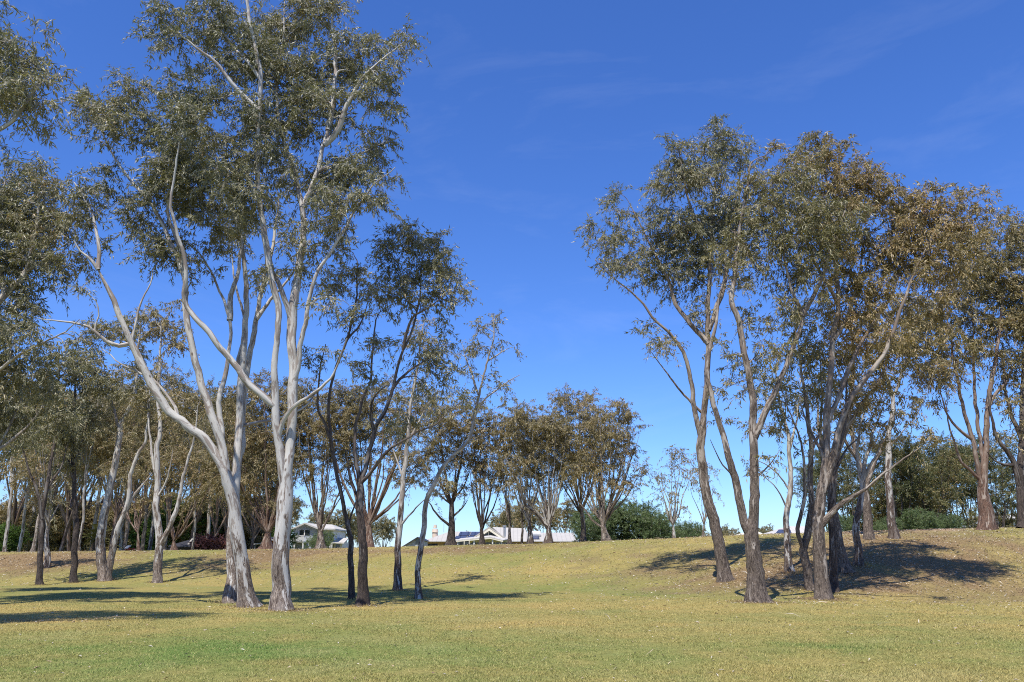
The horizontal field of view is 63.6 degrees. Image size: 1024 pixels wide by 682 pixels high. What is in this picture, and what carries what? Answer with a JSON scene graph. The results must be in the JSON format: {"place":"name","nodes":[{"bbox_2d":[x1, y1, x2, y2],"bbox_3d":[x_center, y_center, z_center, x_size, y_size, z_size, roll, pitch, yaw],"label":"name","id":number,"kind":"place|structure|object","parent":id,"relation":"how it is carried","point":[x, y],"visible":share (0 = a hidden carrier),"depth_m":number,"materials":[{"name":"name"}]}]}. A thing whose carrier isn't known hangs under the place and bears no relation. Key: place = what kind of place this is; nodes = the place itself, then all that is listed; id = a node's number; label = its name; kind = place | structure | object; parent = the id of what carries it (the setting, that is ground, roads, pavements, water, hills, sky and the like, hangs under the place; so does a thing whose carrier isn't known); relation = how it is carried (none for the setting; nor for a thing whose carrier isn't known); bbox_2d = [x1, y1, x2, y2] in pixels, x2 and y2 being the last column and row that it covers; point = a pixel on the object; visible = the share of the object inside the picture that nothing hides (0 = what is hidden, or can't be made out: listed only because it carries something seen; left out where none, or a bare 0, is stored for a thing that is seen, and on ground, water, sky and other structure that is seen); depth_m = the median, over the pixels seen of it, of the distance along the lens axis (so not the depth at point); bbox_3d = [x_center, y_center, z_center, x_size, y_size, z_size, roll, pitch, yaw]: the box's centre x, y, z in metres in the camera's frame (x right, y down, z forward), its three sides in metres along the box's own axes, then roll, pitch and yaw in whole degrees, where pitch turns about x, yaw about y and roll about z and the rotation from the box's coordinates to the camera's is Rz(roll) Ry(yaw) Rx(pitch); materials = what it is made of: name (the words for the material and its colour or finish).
{"place":"outdoors","nodes":[
{"label":"outdoors","id":0,"kind":"place"},
{"bbox_2d":[291,523,348,548],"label":"two storey house","id":1,"kind":"structure","parent":0,"point":[304,530],"depth_m":89.76,"materials":[{"name":"white paint"}]},
{"bbox_2d":[0,527,1023,681],"bbox_3d":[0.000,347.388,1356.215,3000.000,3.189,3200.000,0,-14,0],"label":"ground","id":2,"kind":"structure","parent":0,"point":[485,583],"depth_m":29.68,"materials":[{"name":"green plant"}]},
{"bbox_2d":[0,522,32,551],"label":"shrub","id":3,"kind":"object","parent":2,"relation":"on","point":[13,538],"visible":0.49,"depth_m":81.29,"materials":[{"name":"green plant"}]},
{"bbox_2d":[0,390,46,551],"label":"gum tree","id":4,"kind":"object","parent":2,"relation":"on","point":[4,548],"visible":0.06,"depth_m":64.54,"materials":[{"name":"green plant"}]},
{"bbox_2d":[2,395,59,551],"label":"gum tree","id":5,"kind":"object","parent":2,"relation":"on","point":[22,526],"visible":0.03,"depth_m":80.03,"materials":[{"name":"grey plant"}]},
{"bbox_2d":[0,407,63,528],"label":"gum tree","id":6,"kind":"object","parent":2,"relation":"on","point":[15,516],"visible":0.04,"depth_m":89.62,"materials":[{"name":"green plant"}]},
{"bbox_2d":[0,491,65,548],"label":"brown shrub","id":7,"kind":"object","parent":2,"relation":"on","point":[28,507],"visible":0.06,"depth_m":98.62,"materials":[{"name":"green plant"}]},
{"bbox_2d":[0,436,80,567],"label":"gum tree","id":8,"kind":"object","parent":2,"relation":"on","point":[48,519],"visible":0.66,"depth_m":48.71,"materials":[{"name":"green plant"}]},
{"bbox_2d":[0,0,83,157],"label":"gum tree","id":9,"kind":"object","parent":2,"relation":"on","point":[14,92],"visible":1,"depth_m":18.46,"materials":[{"name":"green plant"}]},
{"bbox_2d":[0,304,85,461],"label":"gum tree","id":10,"kind":"object","parent":2,"relation":"on","point":[13,420],"visible":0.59,"depth_m":34.89,"materials":[{"name":"green plant"}]},
{"bbox_2d":[0,343,95,584],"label":"gum tree","id":11,"kind":"object","parent":2,"relation":"on","point":[42,504],"visible":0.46,"depth_m":42.89,"materials":[{"name":"green plant"}]},
{"bbox_2d":[17,496,91,551],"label":"brown shrub","id":12,"kind":"object","parent":2,"relation":"on","point":[55,538],"visible":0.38,"depth_m":93.49,"materials":[{"name":"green plant"}]},
{"bbox_2d":[0,149,112,426],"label":"gum tree","id":13,"kind":"object","parent":2,"relation":"on","point":[22,233],"visible":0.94,"depth_m":27.77,"materials":[{"name":"green plant"}]},
{"bbox_2d":[7,395,115,551],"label":"gum tree","id":14,"kind":"object","parent":2,"relation":"on","point":[34,545],"visible":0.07,"depth_m":62.22,"materials":[{"name":"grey plant"}]},
{"bbox_2d":[16,389,110,550],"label":"gum tree","id":15,"kind":"object","parent":2,"relation":"on","point":[63,513],"visible":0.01,"depth_m":81.61,"materials":[{"name":"green plant"}]},
{"bbox_2d":[37,345,122,582],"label":"gum tree","id":16,"kind":"object","parent":2,"relation":"on","point":[71,466],"visible":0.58,"depth_m":44.69,"materials":[{"name":"green plant"}]},
{"bbox_2d":[32,414,129,551],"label":"gum tree","id":17,"kind":"object","parent":2,"relation":"on","point":[69,518],"visible":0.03,"depth_m":68.72,"materials":[{"name":"green plant"}]},
{"bbox_2d":[53,389,120,550],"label":"gum tree","id":18,"kind":"object","parent":2,"relation":"on","point":[106,404],"visible":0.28,"depth_m":63.44,"materials":[{"name":"green plant"}]},
{"bbox_2d":[79,523,122,550],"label":"shrub","id":19,"kind":"object","parent":2,"relation":"on","point":[93,531],"visible":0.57,"depth_m":67.61,"materials":[{"name":"green plant"}]},
{"bbox_2d":[90,383,126,544],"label":"gum tree","id":20,"kind":"object","parent":2,"relation":"on","point":[97,504],"visible":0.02,"depth_m":70.84,"materials":[{"name":"grey plant"}]},
{"bbox_2d":[81,499,148,550],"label":"brown shrub","id":21,"kind":"object","parent":2,"relation":"on","point":[90,518],"visible":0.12,"depth_m":95.97,"materials":[{"name":"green plant"}]},
{"bbox_2d":[72,312,166,580],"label":"gum tree","id":22,"kind":"object","parent":2,"relation":"on","point":[104,565],"visible":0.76,"depth_m":45.73,"materials":[{"name":"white plant"}]},
{"bbox_2d":[61,391,185,549],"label":"gum tree","id":23,"kind":"object","parent":2,"relation":"on","point":[141,425],"visible":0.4,"depth_m":65.69,"materials":[{"name":"green plant"}]},
{"bbox_2d":[80,376,179,550],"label":"gum tree","id":24,"kind":"object","parent":2,"relation":"on","point":[136,485],"visible":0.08,"depth_m":69.12,"materials":[{"name":"green plant"}]},
{"bbox_2d":[91,426,173,550],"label":"gum tree","id":25,"kind":"object","parent":2,"relation":"on","point":[143,476],"visible":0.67,"depth_m":58.97,"materials":[{"name":"green plant"}]},
{"bbox_2d":[94,359,196,550],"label":"gum tree","id":26,"kind":"object","parent":2,"relation":"on","point":[180,387],"visible":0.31,"depth_m":75.41,"materials":[{"name":"green plant"}]},
{"bbox_2d":[123,507,170,550],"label":"bright tree","id":27,"kind":"object","parent":2,"relation":"on","point":[131,540],"visible":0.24,"depth_m":88.92,"materials":[{"name":"green plant"}]},
{"bbox_2d":[104,297,224,582],"bbox_3d":[-19.409,5.059,45.010,7.183,15.748,3.614,-4,-15,15],"label":"gum tree","id":28,"kind":"object","parent":2,"relation":"on","point":[161,325],"visible":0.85,"depth_m":45.20,"materials":[{"name":"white plant"}]},
{"bbox_2d":[123,385,207,550],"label":"gum tree","id":29,"kind":"object","parent":2,"relation":"on","point":[143,535],"visible":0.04,"depth_m":83.81,"materials":[{"name":"grey plant"}]},
{"bbox_2d":[135,416,216,549],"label":"gum tree","id":30,"kind":"object","parent":2,"relation":"on","point":[167,519],"visible":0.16,"depth_m":70.67,"materials":[{"name":"green plant"}]},
{"bbox_2d":[38,64,314,607],"bbox_3d":[-11.401,-0.716,28.038,8.971,18.957,5.078,9,-17,-32],"label":"gum tree","id":31,"kind":"object","parent":2,"relation":"on","point":[188,208],"visible":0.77,"depth_m":27.80,"materials":[{"name":"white plant"}]},
{"bbox_2d":[139,437,223,549],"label":"gum tree","id":32,"kind":"object","parent":2,"relation":"on","point":[175,476],"visible":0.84,"depth_m":58.95,"materials":[{"name":"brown plant"}]},
{"bbox_2d":[164,415,214,549],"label":"gum tree","id":33,"kind":"object","parent":2,"relation":"on","point":[197,452],"visible":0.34,"depth_m":68.56,"materials":[{"name":"green plant"}]},
{"bbox_2d":[160,490,224,547],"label":"tree","id":34,"kind":"object","parent":2,"relation":"on","point":[204,520],"visible":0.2,"depth_m":92.14,"materials":[{"name":"green plant"}]},
{"bbox_2d":[165,502,224,547],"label":"brown shrub","id":35,"kind":"object","parent":2,"relation":"on","point":[197,529],"visible":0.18,"depth_m":92.51,"materials":[{"name":"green plant"}]},
{"bbox_2d":[184,530,225,549],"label":"red shrub","id":36,"kind":"object","parent":2,"relation":"on","point":[208,542],"visible":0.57,"depth_m":71.04,"materials":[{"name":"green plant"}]},
{"bbox_2d":[171,385,257,539],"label":"gum tree","id":37,"kind":"object","parent":2,"relation":"on","point":[199,514],"visible":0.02,"depth_m":89.69,"materials":[{"name":"green plant"}]},
{"bbox_2d":[191,437,267,537],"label":"gum tree","id":38,"kind":"object","parent":2,"relation":"on","point":[215,522],"visible":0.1,"depth_m":74.72,"materials":[{"name":"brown plant"}]},
{"bbox_2d":[218,497,295,548],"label":"brown shrub","id":39,"kind":"object","parent":2,"relation":"on","point":[248,536],"visible":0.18,"depth_m":94.51,"materials":[{"name":"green plant"}]},
{"bbox_2d":[206,136,309,602],"bbox_3d":[-10.027,0.354,31.928,4.193,18.668,3.399,-10,-18,35],"label":"gum tree","id":40,"kind":"object","parent":2,"relation":"on","point":[229,595],"visible":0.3,"depth_m":31.71,"materials":[{"name":"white plant"}]},
{"bbox_2d":[214,450,301,548],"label":"gum tree","id":41,"kind":"object","parent":2,"relation":"on","point":[253,531],"visible":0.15,"depth_m":80.46,"materials":[{"name":"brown plant"}]},
{"bbox_2d":[195,367,329,548],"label":"gum tree","id":42,"kind":"object","parent":2,"relation":"on","point":[266,524],"visible":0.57,"depth_m":58.84,"materials":[{"name":"green plant"}]},
{"bbox_2d":[122,0,431,610],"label":"gum tree","id":43,"kind":"object","parent":2,"relation":"on","point":[270,46],"visible":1,"depth_m":26.85,"materials":[{"name":"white plant"}]},
{"bbox_2d":[303,530,336,548],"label":"green shrub","id":44,"kind":"object","parent":2,"relation":"on","point":[312,543],"visible":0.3,"depth_m":71.85,"materials":[{"name":"green plant"}]},
{"bbox_2d":[266,376,375,548],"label":"gum tree","id":45,"kind":"object","parent":2,"relation":"on","point":[319,519],"visible":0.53,"depth_m":58.59,"materials":[{"name":"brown plant"}]},
{"bbox_2d":[329,507,357,541],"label":"broad tree","id":46,"kind":"object","parent":2,"relation":"on","point":[340,521],"visible":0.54,"depth_m":131.46,"materials":[{"name":"green plant"}]},
{"bbox_2d":[300,233,392,598],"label":"gum tree","id":47,"kind":"object","parent":2,"relation":"on","point":[357,271],"visible":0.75,"depth_m":32.06,"materials":[{"name":"green plant"}]},
{"bbox_2d":[296,372,458,546],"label":"gum tree","id":48,"kind":"object","parent":2,"relation":"on","point":[371,517],"visible":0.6,"depth_m":58.47,"materials":[{"name":"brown plant"}]},
{"bbox_2d":[371,514,396,546],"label":"broad tree","id":49,"kind":"object","parent":2,"relation":"on","point":[388,525],"visible":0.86,"depth_m":116.46,"materials":[{"name":"green plant"}]},
{"bbox_2d":[357,316,458,590],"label":"gum tree","id":50,"kind":"object","parent":2,"relation":"on","point":[397,583],"visible":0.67,"depth_m":37.56,"materials":[{"name":"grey plant"}]},
{"bbox_2d":[343,214,488,605],"bbox_3d":[-3.320,2.037,28.111,5.162,13.460,3.419,0,-14,0],"label":"gum tree","id":51,"kind":"object","parent":2,"relation":"on","point":[428,266],"visible":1,"depth_m":28.71,"materials":[{"name":"green plant"}]},
{"bbox_2d":[400,387,498,545],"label":"gum tree","id":52,"kind":"object","parent":2,"relation":"on","point":[447,427],"visible":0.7,"depth_m":57.24,"materials":[{"name":"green plant"}]},
{"bbox_2d":[414,309,526,598],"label":"gum tree","id":53,"kind":"object","parent":2,"relation":"on","point":[418,594],"visible":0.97,"depth_m":31.12,"materials":[{"name":"green plant"}]},
{"bbox_2d":[445,399,524,544],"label":"gum tree","id":54,"kind":"object","parent":2,"relation":"on","point":[480,480],"visible":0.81,"depth_m":56.91,"materials":[{"name":"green plant"}]},
{"bbox_2d":[486,507,515,543],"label":"broad tree","id":55,"kind":"object","parent":2,"relation":"on","point":[493,521],"visible":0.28,"depth_m":184.65,"materials":[{"name":"green plant"}]},
{"bbox_2d":[427,518,575,545],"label":"long house","id":56,"kind":"structure","parent":2,"relation":"on","point":[496,535],"depth_m":115.62,"materials":[{"name":"white paint"}]},
{"bbox_2d":[478,410,533,543],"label":"gum tree","id":57,"kind":"object","parent":2,"relation":"on","point":[508,515],"visible":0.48,"depth_m":57.25,"materials":[{"name":"green plant"}]},
{"bbox_2d":[495,499,527,527],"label":"broad tree","id":58,"kind":"object","parent":2,"relation":"on","point":[503,515],"visible":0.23,"depth_m":161.41,"materials":[{"name":"green plant"}]},
{"bbox_2d":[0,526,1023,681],"bbox_3d":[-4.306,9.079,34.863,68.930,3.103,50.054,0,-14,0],"label":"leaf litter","id":59,"kind":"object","parent":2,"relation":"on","point":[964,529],"visible":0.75,"depth_m":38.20,"materials":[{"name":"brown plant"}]},
{"bbox_2d":[494,439,547,543],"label":"gum tree","id":60,"kind":"object","parent":2,"relation":"on","point":[522,532],"visible":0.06,"depth_m":62.59,"materials":[{"name":"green plant"}]},
{"bbox_2d":[484,396,559,543],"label":"gum tree","id":61,"kind":"object","parent":2,"relation":"on","point":[515,419],"visible":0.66,"depth_m":55.73,"materials":[{"name":"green plant"}]},
{"bbox_2d":[512,494,558,531],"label":"broad tree","id":62,"kind":"object","parent":2,"relation":"on","point":[525,523],"visible":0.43,"depth_m":155.81,"materials":[{"name":"green plant"}]},
{"bbox_2d":[483,396,592,543],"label":"gum tree","id":63,"kind":"object","parent":2,"relation":"on","point":[549,511],"visible":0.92,"depth_m":55.72,"materials":[{"name":"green plant"}]},
{"bbox_2d":[527,501,563,532],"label":"broad tree","id":64,"kind":"object","parent":2,"relation":"on","point":[555,521],"visible":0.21,"depth_m":161.62,"materials":[{"name":"green plant"}]},
{"bbox_2d":[546,496,576,532],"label":"broad tree","id":65,"kind":"object","parent":2,"relation":"on","point":[565,512],"visible":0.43,"depth_m":165.98,"materials":[{"name":"green plant"}]},
{"bbox_2d":[536,382,623,541],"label":"gum tree","id":66,"kind":"object","parent":2,"relation":"on","point":[587,398],"visible":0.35,"depth_m":58.77,"materials":[{"name":"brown plant"}]},
{"bbox_2d":[564,505,609,541],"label":"green shrub","id":67,"kind":"object","parent":2,"relation":"on","point":[575,514],"visible":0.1,"depth_m":67.79,"materials":[{"name":"green plant"}]},
{"bbox_2d":[572,504,631,540],"bbox_3d":[7.148,15.013,64.250,5.049,4.653,4.260,-3,-15,12],"label":"green shrub","id":68,"kind":"object","parent":2,"relation":"on","point":[593,531],"visible":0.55,"depth_m":63.73,"materials":[{"name":"green plant"}]},
{"bbox_2d":[545,397,659,540],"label":"gum tree","id":69,"kind":"object","parent":2,"relation":"on","point":[597,468],"visible":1,"depth_m":54.45,"materials":[{"name":"plant"}]},
{"bbox_2d":[584,497,658,539],"bbox_3d":[8.564,15.117,65.409,6.393,5.908,5.395,-11,-18,37],"label":"green shrub","id":70,"kind":"object","parent":2,"relation":"on","point":[626,534],"visible":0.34,"depth_m":64.23,"materials":[{"name":"green plant"}]},
{"bbox_2d":[617,498,679,538],"bbox_3d":[10.255,14.944,64.450,4.712,5.488,5.583,6,-16,-22],"label":"green shrub","id":71,"kind":"object","parent":2,"relation":"on","point":[648,519],"visible":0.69,"depth_m":63.61,"materials":[{"name":"green plant"}]},
{"bbox_2d":[571,114,767,582],"bbox_3d":[7.285,-0.535,36.778,9.702,21.834,4.534,0,-14,0],"label":"gum tree","id":72,"kind":"object","parent":2,"relation":"on","point":[691,177],"visible":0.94,"depth_m":37.29,"materials":[{"name":"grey plant"}]},
{"bbox_2d":[646,444,699,537],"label":"gum tree","id":73,"kind":"object","parent":2,"relation":"on","point":[673,518],"visible":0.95,"depth_m":52.13,"materials":[{"name":"green plant"}]},
{"bbox_2d":[667,520,708,537],"bbox_3d":[13.699,15.706,64.161,4.017,3.686,3.390,8,-17,-29],"label":"green shrub","id":74,"kind":"object","parent":2,"relation":"on","point":[688,532],"visible":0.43,"depth_m":64.03,"materials":[{"name":"green plant"}]},
{"bbox_2d":[685,461,724,536],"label":"gum tree","id":75,"kind":"object","parent":2,"relation":"on","point":[698,490],"visible":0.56,"depth_m":51.39,"materials":[{"name":"green plant"}]},
{"bbox_2d":[706,353,823,571],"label":"gum tree","id":76,"kind":"object","parent":2,"relation":"on","point":[788,564],"visible":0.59,"depth_m":36.30,"materials":[{"name":"green plant"}]},
{"bbox_2d":[696,136,879,602],"bbox_3d":[9.764,0.546,28.682,6.402,16.632,3.801,-5,-15,19],"label":"gum tree","id":77,"kind":"object","parent":2,"relation":"on","point":[756,590],"visible":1,"depth_m":28.92,"materials":[{"name":"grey plant"}]},
{"bbox_2d":[754,296,841,590],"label":"gum tree","id":78,"kind":"object","parent":2,"relation":"on","point":[804,541],"visible":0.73,"depth_m":32.45,"materials":[{"name":"green plant"}]},
{"bbox_2d":[786,450,851,531],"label":"wattle tree","id":79,"kind":"object","parent":2,"relation":"on","point":[800,481],"visible":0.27,"depth_m":71.12,"materials":[{"name":"green plant"}]},
{"bbox_2d":[799,435,879,529],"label":"wattle tree","id":80,"kind":"object","parent":2,"relation":"on","point":[845,466],"visible":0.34,"depth_m":60.67,"materials":[{"name":"green plant"}]},
{"bbox_2d":[825,514,853,531],"bbox_3d":[21.968,12.570,54.585,2.488,2.383,2.100,0,-14,0],"label":"green shrub","id":81,"kind":"object","parent":2,"relation":"on","point":[846,524],"visible":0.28,"depth_m":54.46,"materials":[{"name":"green plant"}]},
{"bbox_2d":[807,340,873,592],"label":"gum tree","id":82,"kind":"object","parent":2,"relation":"on","point":[833,574],"visible":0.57,"depth_m":31.57,"materials":[{"name":"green plant"}]},
{"bbox_2d":[799,394,926,539],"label":"gum tree","id":83,"kind":"object","parent":2,"relation":"on","point":[868,531],"visible":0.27,"depth_m":42.38,"materials":[{"name":"plant"}]},
{"bbox_2d":[837,462,897,531],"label":"wattle tree","id":84,"kind":"object","parent":2,"relation":"on","point":[879,506],"visible":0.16,"depth_m":64.13,"materials":[{"name":"green plant"}]},
{"bbox_2d":[794,305,947,573],"bbox_3d":[15.554,3.905,35.453,6.666,11.884,3.503,0,-14,0],"label":"gum tree","id":85,"kind":"object","parent":2,"relation":"on","point":[844,564],"visible":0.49,"depth_m":35.63,"materials":[{"name":"green plant"}]},
{"bbox_2d":[833,359,917,565],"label":"gum tree","id":86,"kind":"object","parent":2,"relation":"on","point":[863,425],"visible":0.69,"depth_m":36.51,"materials":[{"name":"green plant"}]},
{"bbox_2d":[766,131,1009,599],"bbox_3d":[14.325,0.149,30.759,9.238,18.284,5.048,0,-14,0],"label":"gum tree","id":87,"kind":"object","parent":2,"relation":"on","point":[909,240],"visible":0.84,"depth_m":31.32,"materials":[{"name":"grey plant"}]},
{"bbox_2d":[873,515,903,530],"bbox_3d":[25.825,13.353,56.487,3.098,2.976,2.614,7,-16,-25],"label":"green shrub","id":88,"kind":"object","parent":2,"relation":"on","point":[879,525],"visible":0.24,"depth_m":56.52,"materials":[{"name":"green plant"}]},
{"bbox_2d":[860,431,939,528],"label":"wattle tree","id":89,"kind":"object","parent":2,"relation":"on","point":[894,469],"visible":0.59,"depth_m":58.41,"materials":[{"name":"green plant"}]},
{"bbox_2d":[855,289,961,538],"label":"gum tree","id":90,"kind":"object","parent":2,"relation":"on","point":[893,532],"visible":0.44,"depth_m":42.87,"materials":[{"name":"green plant"}]},
{"bbox_2d":[866,443,963,527],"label":"wattle tree","id":91,"kind":"object","parent":2,"relation":"on","point":[885,505],"visible":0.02,"depth_m":62.69,"materials":[{"name":"green plant"}]},
{"bbox_2d":[896,507,943,529],"bbox_3d":[27.074,12.466,54.575,3.516,3.090,2.967,7,-16,-25],"label":"green shrub","id":92,"kind":"object","parent":2,"relation":"on","point":[929,522],"visible":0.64,"depth_m":54.38,"materials":[{"name":"green plant"}]},
{"bbox_2d":[870,427,988,529],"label":"wattle tree","id":93,"kind":"object","parent":2,"relation":"on","point":[934,503],"visible":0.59,"depth_m":58.31,"materials":[{"name":"green plant"}]},
{"bbox_2d":[909,430,978,519],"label":"wattle tree","id":94,"kind":"object","parent":2,"relation":"on","point":[946,443],"visible":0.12,"depth_m":65.16,"materials":[{"name":"green plant"}]},
{"bbox_2d":[933,511,966,528],"bbox_3d":[29.326,12.958,55.439,2.474,3.004,2.932,2,-14,-6],"label":"green shrub","id":95,"kind":"object","parent":2,"relation":"on","point":[951,521],"visible":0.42,"depth_m":55.15,"materials":[{"name":"green plant"}]},
{"bbox_2d":[891,204,1023,529],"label":"gum tree","id":96,"kind":"object","parent":2,"relation":"on","point":[986,512],"visible":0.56,"depth_m":45.69,"materials":[{"name":"green plant"}]},
{"bbox_2d":[926,433,998,527],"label":"wattle tree","id":97,"kind":"object","parent":2,"relation":"on","point":[972,500],"visible":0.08,"depth_m":70.57,"materials":[{"name":"green plant"}]},
{"bbox_2d":[939,429,1018,527],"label":"wattle tree","id":98,"kind":"object","parent":2,"relation":"on","point":[991,463],"visible":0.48,"depth_m":62.52,"materials":[{"name":"green plant"}]},
{"bbox_2d":[957,454,1016,527],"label":"wattle tree","id":99,"kind":"object","parent":2,"relation":"on","point":[1001,510],"visible":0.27,"depth_m":67.94,"materials":[{"name":"green plant"}]},
{"bbox_2d":[976,218,1023,527],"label":"gum tree","id":100,"kind":"object","parent":2,"relation":"on","point":[1017,466],"visible":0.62,"depth_m":45.26,"materials":[{"name":"green plant"}]},
{"bbox_2d":[0,0,1023,547],"label":"sky","id":101,"kind":"structure","parent":0,"point":[524,113],"materials":[{"name":"blue"}]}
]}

